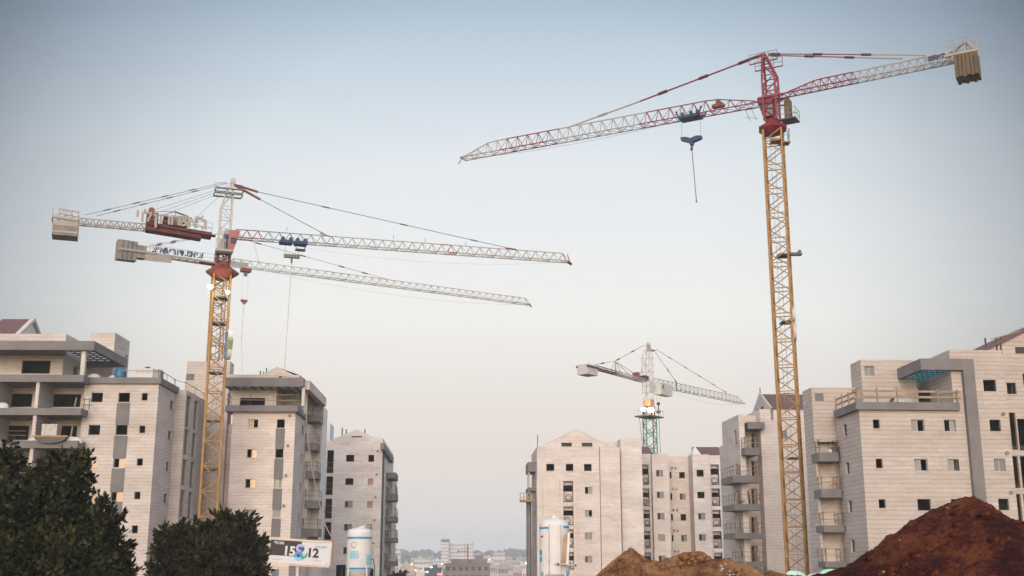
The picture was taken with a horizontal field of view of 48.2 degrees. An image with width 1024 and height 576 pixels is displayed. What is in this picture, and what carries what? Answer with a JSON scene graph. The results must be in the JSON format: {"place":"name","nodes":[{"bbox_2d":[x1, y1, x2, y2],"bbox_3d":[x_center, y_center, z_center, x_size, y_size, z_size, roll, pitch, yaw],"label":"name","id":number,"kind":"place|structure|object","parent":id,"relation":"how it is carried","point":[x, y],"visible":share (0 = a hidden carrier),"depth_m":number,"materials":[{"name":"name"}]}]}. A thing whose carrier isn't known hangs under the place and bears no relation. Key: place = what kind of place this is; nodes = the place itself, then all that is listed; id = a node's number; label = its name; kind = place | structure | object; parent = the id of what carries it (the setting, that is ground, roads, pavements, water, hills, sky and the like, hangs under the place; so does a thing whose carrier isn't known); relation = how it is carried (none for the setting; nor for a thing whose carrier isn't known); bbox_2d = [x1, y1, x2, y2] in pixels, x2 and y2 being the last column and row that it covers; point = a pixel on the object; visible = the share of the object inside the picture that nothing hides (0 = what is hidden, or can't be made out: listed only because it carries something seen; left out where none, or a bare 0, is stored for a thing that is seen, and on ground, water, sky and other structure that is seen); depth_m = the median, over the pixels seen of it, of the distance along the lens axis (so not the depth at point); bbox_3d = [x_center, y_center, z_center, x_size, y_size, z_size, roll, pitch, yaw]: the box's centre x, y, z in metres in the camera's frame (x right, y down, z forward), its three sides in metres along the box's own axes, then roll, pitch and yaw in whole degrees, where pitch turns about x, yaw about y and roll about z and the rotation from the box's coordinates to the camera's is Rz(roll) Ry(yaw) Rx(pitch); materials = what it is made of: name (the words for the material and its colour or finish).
{"place":"outdoors","nodes":[
{"label":"outdoors","id":0,"kind":"place"},
{"bbox_2d":[185,361,327,575],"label":"apartment building","id":1,"kind":"structure","parent":0,"point":[266,472],"depth_m":120.17,"materials":[{"name":"stone"}]},
{"bbox_2d":[244,479,254,488],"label":"window","id":2,"kind":"structure","parent":1,"relation":"in","point":[252,481],"depth_m":117.57,"materials":[{"name":"glass"}]},
{"bbox_2d":[247,449,256,457],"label":"window","id":3,"kind":"structure","parent":1,"relation":"in","point":[254,451],"depth_m":118.32,"materials":[{"name":"metal"}]},
{"bbox_2d":[249,419,257,427],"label":"window","id":4,"kind":"structure","parent":1,"relation":"in","point":[251,421],"depth_m":118.99,"materials":[{"name":"metal"}]},
{"bbox_2d":[273,510,280,517],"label":"window","id":5,"kind":"structure","parent":1,"relation":"in","point":[276,513],"depth_m":116.97,"materials":[{"name":"metal"}]},
{"bbox_2d":[273,479,281,488],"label":"window","id":6,"kind":"structure","parent":1,"relation":"in","point":[278,482],"depth_m":117.66,"materials":[{"name":"glass"}]},
{"bbox_2d":[306,414,333,575],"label":"concrete hose","id":7,"kind":"object","parent":1,"relation":"hanging from","point":[319,501],"visible":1,"depth_m":114.98,"materials":[{"name":"rubber"}]},
{"bbox_2d":[0,0,1023,552],"label":"sky","id":8,"kind":"structure","parent":0,"point":[905,192],"materials":[{"name":"blue"}]},
{"bbox_2d":[642,446,723,560],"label":"apartment building","id":9,"kind":"structure","parent":0,"point":[682,505],"depth_m":161.90,"materials":[{"name":"stone"}]},
{"bbox_2d":[656,470,662,476],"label":"window","id":10,"kind":"structure","parent":9,"relation":"in","point":[659,473],"depth_m":161.53,"materials":[{"name":"glass"}]},
{"bbox_2d":[657,492,663,498],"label":"window","id":11,"kind":"structure","parent":9,"relation":"in","point":[660,495],"depth_m":160.86,"materials":[{"name":"glass"}]},
{"bbox_2d":[657,513,663,519],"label":"window","id":12,"kind":"structure","parent":9,"relation":"in","point":[660,516],"depth_m":160.15,"materials":[{"name":"glass"}]},
{"bbox_2d":[658,534,664,540],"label":"window","id":13,"kind":"structure","parent":9,"relation":"in","point":[661,537],"depth_m":159.53,"materials":[{"name":"glass"}]},
{"bbox_2d":[681,535,687,541],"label":"window","id":14,"kind":"structure","parent":9,"relation":"in","point":[683,537],"depth_m":162.95,"materials":[{"name":"glass"}]},
{"bbox_2d":[698,513,704,519],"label":"window","id":15,"kind":"structure","parent":9,"relation":"in","point":[701,516],"depth_m":160.70,"materials":[{"name":"glass"}]},
{"bbox_2d":[699,534,705,540],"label":"window","id":16,"kind":"structure","parent":9,"relation":"in","point":[702,537],"depth_m":160.04,"materials":[{"name":"glass"}]},
{"bbox_2d":[719,388,812,573],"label":"apartment building","id":17,"kind":"structure","parent":0,"point":[753,534],"depth_m":121.74,"materials":[{"name":"stone"}]},
{"bbox_2d":[751,461,756,475],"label":"balcony door","id":18,"kind":"structure","parent":17,"relation":"in","point":[755,462],"depth_m":123.64,"materials":[{"name":"metal"}]},
{"bbox_2d":[751,489,756,503],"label":"balcony door","id":19,"kind":"structure","parent":17,"relation":"in","point":[755,490],"depth_m":122.93,"materials":[{"name":"metal"}]},
{"bbox_2d":[751,517,756,532],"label":"balcony door","id":20,"kind":"structure","parent":17,"relation":"in","point":[755,518],"depth_m":122.23,"materials":[{"name":"metal"}]},
{"bbox_2d":[751,546,756,561],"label":"balcony door","id":21,"kind":"structure","parent":17,"relation":"in","point":[755,547],"depth_m":121.48,"materials":[{"name":"metal"}]},
{"bbox_2d":[893,398,914,401],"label":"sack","id":22,"kind":"object","parent":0,"point":[905,399],"visible":0.32,"depth_m":91.33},
{"bbox_3d":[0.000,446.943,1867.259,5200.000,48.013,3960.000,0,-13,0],"label":"ground","id":23,"kind":"structure","parent":0,"visible":0},
{"bbox_2d":[0,436,128,575],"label":"broadleaf tree","id":24,"kind":"object","parent":23,"relation":"on","point":[46,521],"visible":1,"depth_m":44.11,"materials":[{"name":"green plant"}]},
{"bbox_2d":[0,318,204,575],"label":"apartment building","id":25,"kind":"structure","parent":23,"relation":"on","point":[143,436],"depth_m":107.69,"materials":[{"name":"stone"}]},
{"bbox_2d":[0,403,8,407],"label":"sack","id":26,"kind":"object","parent":25,"relation":"on","point":[4,405],"visible":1,"depth_m":105.52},
{"bbox_2d":[32,435,68,442],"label":"loading skip","id":27,"kind":"object","parent":25,"relation":"on","point":[51,438],"visible":1,"depth_m":104.18,"materials":[{"name":"metal"}]},
{"bbox_2d":[41,424,59,434],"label":"pallet stack","id":28,"kind":"object","parent":27,"relation":"on","point":[50,429],"visible":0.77,"depth_m":105.22,"materials":[{"name":"paint"}]},
{"bbox_2d":[53,394,80,406],"bbox_3d":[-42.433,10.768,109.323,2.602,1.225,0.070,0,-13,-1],"label":"balcony door","id":29,"kind":"structure","parent":25,"relation":"in","point":[54,394],"depth_m":109.43,"materials":[{"name":"metal"}]},
{"bbox_2d":[66,437,82,443],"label":"sack","id":30,"kind":"object","parent":25,"relation":"on","point":[74,439],"visible":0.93,"depth_m":104.85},
{"bbox_2d":[91,458,97,467],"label":"window","id":31,"kind":"structure","parent":25,"relation":"in","point":[95,464],"depth_m":106.17,"materials":[{"name":"wood"}]},
{"bbox_2d":[111,492,121,501],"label":"window","id":32,"kind":"structure","parent":25,"relation":"in","point":[119,494],"depth_m":105.52,"materials":[{"name":"wood"}]},
{"bbox_2d":[113,458,124,467],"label":"window","id":33,"kind":"structure","parent":25,"relation":"in","point":[121,460],"depth_m":106.24,"materials":[{"name":"wood"}]},
{"bbox_2d":[114,367,126,376],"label":"water drum","id":34,"kind":"object","parent":25,"relation":"on","point":[117,372],"visible":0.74,"depth_m":108.49,"materials":[{"name":"plastic"}]},
{"bbox_2d":[135,367,163,377],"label":"water tank","id":35,"kind":"object","parent":25,"relation":"on","point":[148,374],"visible":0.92,"depth_m":108.46,"materials":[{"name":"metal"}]},
{"bbox_2d":[179,490,182,516],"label":"slit window","id":36,"kind":"structure","parent":25,"relation":"in","point":[181,497],"depth_m":112.98,"materials":[{"name":"glass"}]},
{"bbox_2d":[181,460,184,485],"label":"slit window","id":37,"kind":"structure","parent":25,"relation":"in","point":[183,467],"depth_m":113.68,"materials":[{"name":"glass"}]},
{"bbox_2d":[183,430,186,454],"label":"slit window","id":38,"kind":"structure","parent":25,"relation":"in","point":[185,436],"depth_m":114.37,"materials":[{"name":"glass"}]},
{"bbox_2d":[185,397,188,426],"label":"slit window","id":39,"kind":"structure","parent":25,"relation":"in","point":[187,406],"depth_m":115.07,"materials":[{"name":"glass"}]},
{"bbox_2d":[187,493,190,518],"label":"slit window","id":40,"kind":"structure","parent":25,"relation":"in","point":[189,493],"depth_m":115.66,"materials":[{"name":"glass"}]},
{"bbox_2d":[189,462,192,487],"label":"slit window","id":41,"kind":"structure","parent":25,"relation":"in","point":[191,462],"depth_m":116.37,"materials":[{"name":"glass"}]},
{"bbox_2d":[191,434,193,456],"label":"slit window","id":42,"kind":"structure","parent":25,"relation":"in","point":[193,434],"depth_m":117.11,"materials":[{"name":"glass"}]},
{"bbox_2d":[193,402,195,429],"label":"slit window","id":43,"kind":"structure","parent":25,"relation":"in","point":[195,402],"depth_m":117.83,"materials":[{"name":"glass"}]},
{"bbox_2d":[77,490,142,575],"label":"tree","id":44,"kind":"object","parent":23,"relation":"on","point":[123,549],"visible":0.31,"depth_m":50.72,"materials":[{"name":"green plant"}]},
{"bbox_2d":[141,503,274,575],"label":"broadleaf tree","id":45,"kind":"object","parent":23,"relation":"on","point":[225,542],"visible":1,"depth_m":61.59,"materials":[{"name":"green plant"}]},
{"bbox_2d":[267,537,331,575],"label":"billboard","id":46,"kind":"object","parent":23,"relation":"on","point":[298,553],"visible":1,"depth_m":92.55},
{"bbox_2d":[52,178,571,526],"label":"tower crane","id":47,"kind":"object","parent":23,"relation":"on","point":[174,226],"visible":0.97,"depth_m":114.43,"materials":[{"name":"yellow paint"}]},
{"bbox_2d":[115,232,531,368],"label":"tower crane","id":48,"kind":"object","parent":23,"relation":"on","point":[129,251],"visible":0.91,"depth_m":155.67,"materials":[{"name":"yellow paint"}]},
{"bbox_2d":[322,423,397,575],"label":"apartment building","id":49,"kind":"structure","parent":23,"relation":"on","point":[361,480],"depth_m":151.44,"materials":[{"name":"stone"}]},
{"bbox_2d":[344,524,351,530],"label":"window","id":50,"kind":"structure","parent":49,"relation":"in","point":[346,526],"depth_m":149.83,"materials":[{"name":"glass"}]},
{"bbox_2d":[345,501,352,507],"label":"window","id":51,"kind":"structure","parent":49,"relation":"in","point":[348,504],"depth_m":150.49,"materials":[{"name":"glass"}]},
{"bbox_2d":[367,501,372,507],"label":"window","id":52,"kind":"structure","parent":49,"relation":"in","point":[369,503],"depth_m":150.60,"materials":[{"name":"wood"}]},
{"bbox_2d":[368,478,373,484],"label":"window","id":53,"kind":"structure","parent":49,"relation":"in","point":[370,480],"depth_m":151.30,"materials":[{"name":"metal"}]},
{"bbox_2d":[346,525,374,575],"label":"cement silo","id":54,"kind":"object","parent":23,"relation":"on","point":[359,552],"visible":1,"depth_m":106.30,"materials":[{"name":"white paint"}]},
{"bbox_2d":[382,570,409,575],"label":"shrub","id":55,"kind":"object","parent":23,"relation":"on","point":[400,573],"visible":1,"depth_m":126.01,"materials":[{"name":"green plant"}]},
{"bbox_2d":[396,548,400,563],"bbox_3d":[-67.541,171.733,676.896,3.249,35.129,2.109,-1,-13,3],"label":"town building","id":56,"kind":"structure","parent":23,"relation":"on","point":[399,555],"depth_m":679.26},
{"bbox_2d":[401,561,411,569],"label":"town building","id":57,"kind":"structure","parent":23,"relation":"on","point":[406,564],"depth_m":607.18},
{"bbox_2d":[404,566,416,575],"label":"town building","id":58,"kind":"structure","parent":23,"relation":"on","point":[409,568],"depth_m":411.63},
{"bbox_2d":[407,570,414,575],"bbox_3d":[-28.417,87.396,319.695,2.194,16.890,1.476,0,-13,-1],"label":"town building","id":59,"kind":"structure","parent":23,"relation":"on","point":[411,573],"depth_m":320.85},
{"bbox_2d":[411,556,425,565],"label":"town building","id":60,"kind":"structure","parent":23,"relation":"on","point":[418,558],"depth_m":868.43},
{"bbox_2d":[415,567,425,575],"bbox_3d":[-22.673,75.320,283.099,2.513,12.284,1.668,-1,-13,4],"label":"town building","id":61,"kind":"structure","parent":23,"relation":"on","point":[421,573],"depth_m":283.49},
{"bbox_2d":[414,560,430,570],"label":"town building","id":62,"kind":"structure","parent":23,"relation":"on","point":[419,564],"depth_m":745.73,"materials":[{"name":"concrete"}]},
{"bbox_2d":[427,555,433,567],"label":"town building","id":63,"kind":"structure","parent":23,"relation":"on","point":[431,558],"depth_m":1027.94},
{"bbox_2d":[421,565,441,575],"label":"town building","id":64,"kind":"structure","parent":23,"relation":"on","point":[434,570],"depth_m":466.03,"materials":[{"name":"concrete"}]},
{"bbox_2d":[433,562,443,575],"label":"town building","id":65,"kind":"structure","parent":23,"relation":"on","point":[440,565],"depth_m":577.46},
{"bbox_2d":[441,533,449,568],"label":"town building","id":66,"kind":"structure","parent":23,"relation":"on","point":[445,541],"depth_m":1364.68,"materials":[{"name":"concrete"}]},
{"bbox_2d":[449,541,464,562],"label":"town building","id":67,"kind":"structure","parent":23,"relation":"on","point":[455,546],"depth_m":1374.39,"materials":[{"name":"concrete"}]},
{"bbox_2d":[395,548,525,575],"bbox_3d":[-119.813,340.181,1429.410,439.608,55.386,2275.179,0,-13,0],"label":"hill woods","id":68,"kind":"object","parent":23,"relation":"on","point":[514,554],"visible":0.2,"depth_m":2050.96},
{"bbox_2d":[444,560,489,575],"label":"town building","id":69,"kind":"structure","parent":23,"relation":"on","point":[462,568],"depth_m":417.75,"materials":[{"name":"concrete"}]},
{"bbox_2d":[451,555,486,562],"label":"town building","id":70,"kind":"structure","parent":23,"relation":"on","point":[478,559],"depth_m":425.02,"materials":[{"name":"concrete"}]},
{"bbox_2d":[465,541,473,558],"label":"town building","id":71,"kind":"structure","parent":23,"relation":"on","point":[470,549],"depth_m":1376.61,"materials":[{"name":"concrete"}]},
{"bbox_2d":[487,555,493,564],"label":"town building","id":72,"kind":"structure","parent":23,"relation":"on","point":[491,559],"depth_m":954.23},
{"bbox_2d":[490,562,497,575],"bbox_3d":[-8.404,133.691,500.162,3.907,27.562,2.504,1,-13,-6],"label":"town building","id":73,"kind":"structure","parent":23,"relation":"on","point":[493,569],"depth_m":501.63,"materials":[{"name":"concrete"}]},
{"bbox_2d":[493,550,504,575],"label":"town building","id":74,"kind":"structure","parent":23,"relation":"on","point":[498,556],"depth_m":973.41,"materials":[{"name":"concrete"}]},
{"bbox_2d":[498,565,508,575],"bbox_3d":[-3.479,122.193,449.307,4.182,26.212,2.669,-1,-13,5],"label":"town building","id":75,"kind":"structure","parent":23,"relation":"on","point":[502,570],"depth_m":450.87,"materials":[{"name":"concrete"}]},
{"bbox_2d":[505,556,511,563],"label":"town building","id":76,"kind":"structure","parent":23,"relation":"on","point":[507,559],"depth_m":1114.37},
{"bbox_2d":[506,561,513,575],"bbox_3d":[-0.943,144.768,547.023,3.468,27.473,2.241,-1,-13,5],"label":"town building","id":77,"kind":"structure","parent":23,"relation":"on","point":[510,570],"depth_m":548.59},
{"bbox_2d":[511,558,519,567],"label":"town building","id":78,"kind":"structure","parent":23,"relation":"on","point":[516,563],"depth_m":770.15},
{"bbox_2d":[512,568,522,575],"bbox_3d":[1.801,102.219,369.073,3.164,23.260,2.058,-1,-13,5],"label":"town building","id":79,"kind":"structure","parent":23,"relation":"on","point":[517,571],"depth_m":370.69,"materials":[{"name":"concrete"}]},
{"bbox_2d":[516,556,524,567],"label":"town building","id":80,"kind":"structure","parent":23,"relation":"on","point":[521,559],"depth_m":976.08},
{"bbox_2d":[539,515,576,575],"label":"cement silo","id":81,"kind":"object","parent":23,"relation":"on","point":[554,535],"visible":1,"depth_m":96.42,"materials":[{"name":"metal"}]},
{"bbox_2d":[526,429,643,575],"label":"apartment building","id":82,"kind":"structure","parent":23,"relation":"on","point":[588,488],"depth_m":153.52,"materials":[{"name":"stone"}]},
{"bbox_2d":[519,493,534,501],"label":"loading platform","id":83,"kind":"structure","parent":82,"relation":"attached to","point":[527,499],"depth_m":153.57,"materials":[{"name":"yellow paint"}]},
{"bbox_2d":[585,533,591,539],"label":"window","id":84,"kind":"structure","parent":82,"relation":"in","point":[588,536],"depth_m":151.96,"materials":[{"name":"glass"}]},
{"bbox_2d":[585,556,591,562],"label":"window","id":85,"kind":"structure","parent":82,"relation":"in","point":[588,559],"depth_m":151.26,"materials":[{"name":"glass"}]},
{"bbox_2d":[576,342,745,453],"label":"tower crane","id":86,"kind":"object","parent":23,"relation":"on","point":[663,389],"visible":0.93,"depth_m":190.50,"materials":[{"name":"green paint"}]},
{"bbox_2d":[596,548,811,575],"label":"earth mound","id":87,"kind":"object","parent":23,"relation":"on","point":[631,564],"visible":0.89,"depth_m":58.25,"materials":[{"name":"brown soil"}]},
{"bbox_2d":[695,555,703,560],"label":"clod","id":88,"kind":"object","parent":87,"relation":"on","point":[699,558],"visible":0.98,"depth_m":58.81,"materials":[{"name":"brown soil"}]},
{"bbox_2d":[786,571,804,575],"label":"sack","id":89,"kind":"object","parent":87,"relation":"on","point":[795,573],"visible":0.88,"depth_m":67.68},
{"bbox_2d":[458,35,981,575],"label":"tower crane","id":90,"kind":"object","parent":23,"relation":"on","point":[966,63],"visible":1,"depth_m":108.89,"materials":[{"name":"yellow paint"}]},
{"bbox_2d":[802,327,1023,572],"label":"apartment building","id":91,"kind":"structure","parent":23,"relation":"on","point":[954,431],"depth_m":90.73,"materials":[{"name":"stone"}]},
{"bbox_2d":[830,445,839,453],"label":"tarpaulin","id":92,"kind":"object","parent":91,"relation":"on","point":[834,449],"visible":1,"depth_m":94.78,"materials":[{"name":"fabric"}]},
{"bbox_2d":[864,367,875,376],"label":"window","id":93,"kind":"structure","parent":91,"relation":"in","point":[869,372],"depth_m":95.82,"materials":[{"name":"metal"}]},
{"bbox_2d":[911,420,925,431],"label":"window","id":94,"kind":"structure","parent":91,"relation":"in","point":[914,427],"depth_m":90.28,"materials":[{"name":"metal"}]},
{"bbox_2d":[914,459,928,471],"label":"window","id":95,"kind":"structure","parent":91,"relation":"in","point":[917,464],"depth_m":89.58,"materials":[{"name":"metal"}]},
{"bbox_2d":[918,389,930,401],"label":"terrace door","id":96,"kind":"structure","parent":91,"relation":"in","point":[919,394],"depth_m":96.33,"materials":[{"name":"glass"}]},
{"bbox_2d":[944,420,954,431],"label":"window","id":97,"kind":"structure","parent":91,"relation":"in","point":[951,422],"depth_m":90.41,"materials":[{"name":"glass"}]},
{"bbox_2d":[947,459,961,471],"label":"window","id":98,"kind":"structure","parent":91,"relation":"in","point":[950,461],"depth_m":89.68,"materials":[{"name":"metal"}]},
{"bbox_2d":[994,459,1006,471],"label":"window","id":99,"kind":"structure","parent":91,"relation":"in","point":[999,466],"depth_m":89.84,"materials":[{"name":"glass"}]},
{"bbox_2d":[812,496,1023,575],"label":"earth mound","id":100,"kind":"object","parent":23,"relation":"on","point":[925,536],"visible":0.98,"depth_m":32.80,"materials":[{"name":"red soil"}]},
{"bbox_2d":[864,553,874,560],"bbox_3d":[10.752,8.087,34.386,0.388,0.230,0.351,0,-13,0],"label":"clod","id":101,"kind":"object","parent":100,"relation":"on","point":[868,557],"visible":0.98,"depth_m":34.31,"materials":[{"name":"red soil"}]},
{"bbox_2d":[885,566,896,571],"bbox_3d":[10.832,8.049,32.679,0.276,0.256,0.371,9,-16,-34],"label":"clod","id":102,"kind":"object","parent":100,"relation":"on","point":[892,569],"visible":0.78,"depth_m":32.61,"materials":[{"name":"red soil"}]},
{"bbox_2d":[899,562,908,567],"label":"clod","id":103,"kind":"object","parent":100,"relation":"on","point":[904,564],"visible":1,"depth_m":32.49,"materials":[{"name":"red soil"}]},
{"bbox_2d":[908,552,921,559],"bbox_3d":[11.590,7.691,32.765,0.378,0.244,0.371,10,-17,-37],"label":"clod","id":104,"kind":"object","parent":100,"relation":"on","point":[912,555],"visible":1,"depth_m":32.69,"materials":[{"name":"red soil"}]},
{"bbox_2d":[915,570,925,575],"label":"clod","id":105,"kind":"object","parent":100,"relation":"on","point":[918,572],"visible":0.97,"depth_m":31.53,"materials":[{"name":"red soil"}]},
{"bbox_2d":[926,569,939,575],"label":"clod","id":106,"kind":"object","parent":100,"relation":"on","point":[933,572],"visible":1,"depth_m":31.21,"materials":[{"name":"red soil"}]},
{"bbox_2d":[949,510,959,515],"bbox_3d":[13.229,6.735,34.084,0.454,0.287,0.345,0,-13,0],"label":"clod","id":107,"kind":"object","parent":100,"relation":"on","point":[955,513],"visible":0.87,"depth_m":33.97,"materials":[{"name":"red soil"}]},
{"bbox_2d":[951,521,962,527],"bbox_3d":[12.976,6.902,33.332,0.310,0.226,0.264,-9,-16,33],"label":"clod","id":108,"kind":"object","parent":100,"relation":"on","point":[955,524],"visible":1,"depth_m":33.27,"materials":[{"name":"red soil"}]},
{"bbox_2d":[976,511,989,518],"bbox_3d":[13.711,6.618,33.298,0.393,0.272,0.367,-9,-16,34],"label":"clod","id":109,"kind":"object","parent":100,"relation":"on","point":[983,514],"visible":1,"depth_m":33.19,"materials":[{"name":"red soil"}]},
{"bbox_2d":[986,536,997,542],"bbox_3d":[13.291,7.006,31.691,0.391,0.266,0.324,-11,-17,39],"label":"clod","id":110,"kind":"object","parent":100,"relation":"on","point":[992,539],"visible":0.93,"depth_m":31.62,"materials":[{"name":"red soil"}]},
{"bbox_2d":[1010,519,1020,524],"bbox_3d":[14.776,6.892,33.590,0.313,0.221,0.299,-11,-17,38],"label":"clod","id":111,"kind":"object","parent":100,"relation":"on","point":[1016,522],"visible":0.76,"depth_m":33.51,"materials":[{"name":"red soil"}]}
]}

